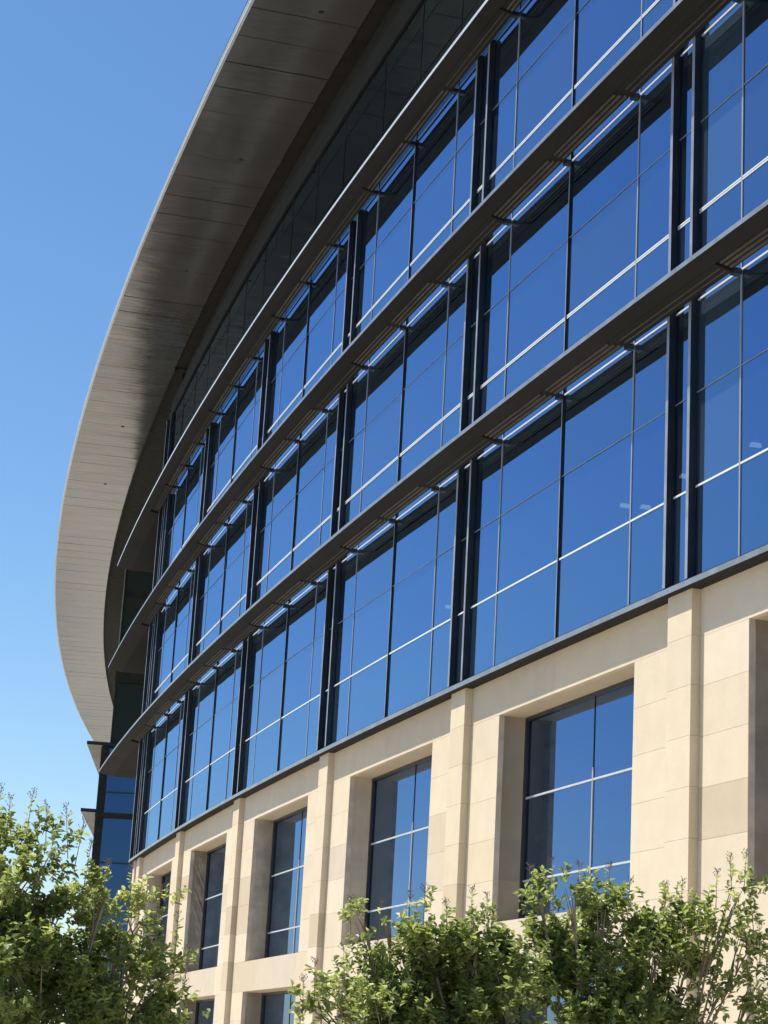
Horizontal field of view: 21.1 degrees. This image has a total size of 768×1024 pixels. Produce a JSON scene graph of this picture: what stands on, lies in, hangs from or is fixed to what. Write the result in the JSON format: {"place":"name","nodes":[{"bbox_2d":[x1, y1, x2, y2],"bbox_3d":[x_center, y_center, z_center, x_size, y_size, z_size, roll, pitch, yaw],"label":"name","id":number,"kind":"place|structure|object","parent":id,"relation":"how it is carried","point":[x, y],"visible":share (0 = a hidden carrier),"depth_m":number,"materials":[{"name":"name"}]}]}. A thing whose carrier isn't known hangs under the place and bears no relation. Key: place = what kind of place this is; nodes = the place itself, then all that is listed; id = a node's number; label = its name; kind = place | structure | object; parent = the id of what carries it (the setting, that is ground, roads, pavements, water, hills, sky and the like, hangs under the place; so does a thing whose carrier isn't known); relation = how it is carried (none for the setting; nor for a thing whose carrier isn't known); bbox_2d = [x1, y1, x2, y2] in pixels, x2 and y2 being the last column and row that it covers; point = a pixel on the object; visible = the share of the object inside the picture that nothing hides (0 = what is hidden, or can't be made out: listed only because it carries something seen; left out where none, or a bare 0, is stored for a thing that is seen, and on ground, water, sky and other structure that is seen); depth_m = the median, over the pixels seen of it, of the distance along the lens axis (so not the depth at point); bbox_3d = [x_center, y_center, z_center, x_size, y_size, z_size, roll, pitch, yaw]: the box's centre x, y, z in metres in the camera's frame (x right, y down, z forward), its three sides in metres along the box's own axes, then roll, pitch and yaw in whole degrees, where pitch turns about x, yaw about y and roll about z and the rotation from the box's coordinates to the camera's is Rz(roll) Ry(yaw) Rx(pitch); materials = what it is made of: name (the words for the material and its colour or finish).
{"place":"outdoors","nodes":[
{"label":"outdoors","id":0,"kind":"place"},
{"bbox_2d":[0,0,247,1023],"label":"sky","id":1,"kind":"structure","parent":0,"point":[100,99],"materials":[{"name":"blue"}]},
{"label":"pavement","id":2,"kind":"structure","parent":0,"visible":0},
{"bbox_2d":[0,783,210,1023],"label":"crepe myrtle tree","id":3,"kind":"object","parent":2,"relation":"on","point":[36,947],"visible":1,"depth_m":13.44,"materials":[{"name":"green plant"}]},
{"bbox_2d":[54,0,767,1023],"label":"office building","id":4,"kind":"structure","parent":2,"relation":"on","point":[412,530],"depth_m":41.41,"materials":[{"name":"glass"}]},
{"bbox_2d":[92,911,128,983],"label":"wing window","id":5,"kind":"structure","parent":4,"relation":"in","point":[125,927],"depth_m":98.72,"materials":[{"name":"blue glass"}]},
{"bbox_2d":[98,818,132,909],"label":"wing window","id":6,"kind":"structure","parent":4,"relation":"in","point":[116,833],"depth_m":99.61,"materials":[{"name":"blue glass"}]},
{"bbox_2d":[104,749,135,813],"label":"wing window","id":7,"kind":"structure","parent":4,"relation":"in","point":[120,791],"depth_m":100.34,"materials":[{"name":"blue glass"}]},
{"bbox_2d":[113,683,143,741],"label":"wing window","id":8,"kind":"structure","parent":4,"relation":"in","point":[129,701],"depth_m":101.73,"materials":[{"name":"black glass"}]},
{"bbox_2d":[122,597,146,638],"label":"wing window","id":9,"kind":"structure","parent":4,"relation":"in","point":[133,605],"depth_m":103.00,"materials":[{"name":"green glass"}]},
{"bbox_2d":[126,570,153,592],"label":"wing window","id":10,"kind":"structure","parent":4,"relation":"in","point":[138,581],"depth_m":103.43,"materials":[{"name":"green glass"}]},
{"bbox_2d":[155,871,170,975],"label":"window","id":11,"kind":"structure","parent":4,"relation":"in","point":[166,878],"depth_m":68.18,"materials":[{"name":"glass"}]},
{"bbox_2d":[194,998,214,1023],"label":"window","id":12,"kind":"structure","parent":4,"relation":"in","point":[201,1005],"depth_m":58.67,"materials":[{"name":"glass"}]},
{"bbox_2d":[198,843,225,969],"bbox_3d":[-4.560,11.123,58.000,0.108,3.560,5.476,7,-16,-14],"label":"window","id":13,"kind":"structure","parent":4,"relation":"in","point":[210,931],"depth_m":59.41,"materials":[{"name":"glass"}]},
{"bbox_2d":[260,990,295,1023],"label":"window","id":14,"kind":"structure","parent":4,"relation":"in","point":[275,1006],"depth_m":49.95,"materials":[{"name":"glass"}]},
{"bbox_2d":[264,806,307,957],"bbox_3d":[-2.102,8.954,49.636,0.108,3.560,5.476,7,-16,-15],"label":"window","id":15,"kind":"structure","parent":4,"relation":"in","point":[289,831],"depth_m":50.66,"materials":[{"name":"glass"}]},
{"bbox_2d":[364,755,431,940],"bbox_3d":[0.516,6.806,41.316,0.108,3.560,5.476,8,-16,-16],"label":"window","id":16,"kind":"structure","parent":4,"relation":"in","point":[400,797],"depth_m":42.11,"materials":[{"name":"glass"}]},
{"bbox_2d":[515,961,625,1023],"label":"window","id":17,"kind":"structure","parent":4,"relation":"in","point":[551,1015],"depth_m":33.70,"materials":[{"name":"glass"}]},
{"bbox_2d":[518,677,633,918],"bbox_3d":[3.293,4.680,33.042,0.108,3.560,5.476,8,-16,-17],"label":"window","id":18,"kind":"structure","parent":4,"relation":"in","point":[577,775],"depth_m":33.47,"materials":[{"name":"glass"}]},
{"bbox_2d":[287,883,561,1023],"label":"crepe myrtle tree","id":19,"kind":"object","parent":2,"relation":"on","point":[458,979],"visible":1,"depth_m":13.62,"materials":[{"name":"green plant"}]},
{"bbox_2d":[513,848,767,1023],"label":"crepe myrtle tree","id":20,"kind":"object","parent":2,"relation":"on","point":[580,950],"visible":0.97,"depth_m":14.17,"materials":[{"name":"green plant"}]}
]}

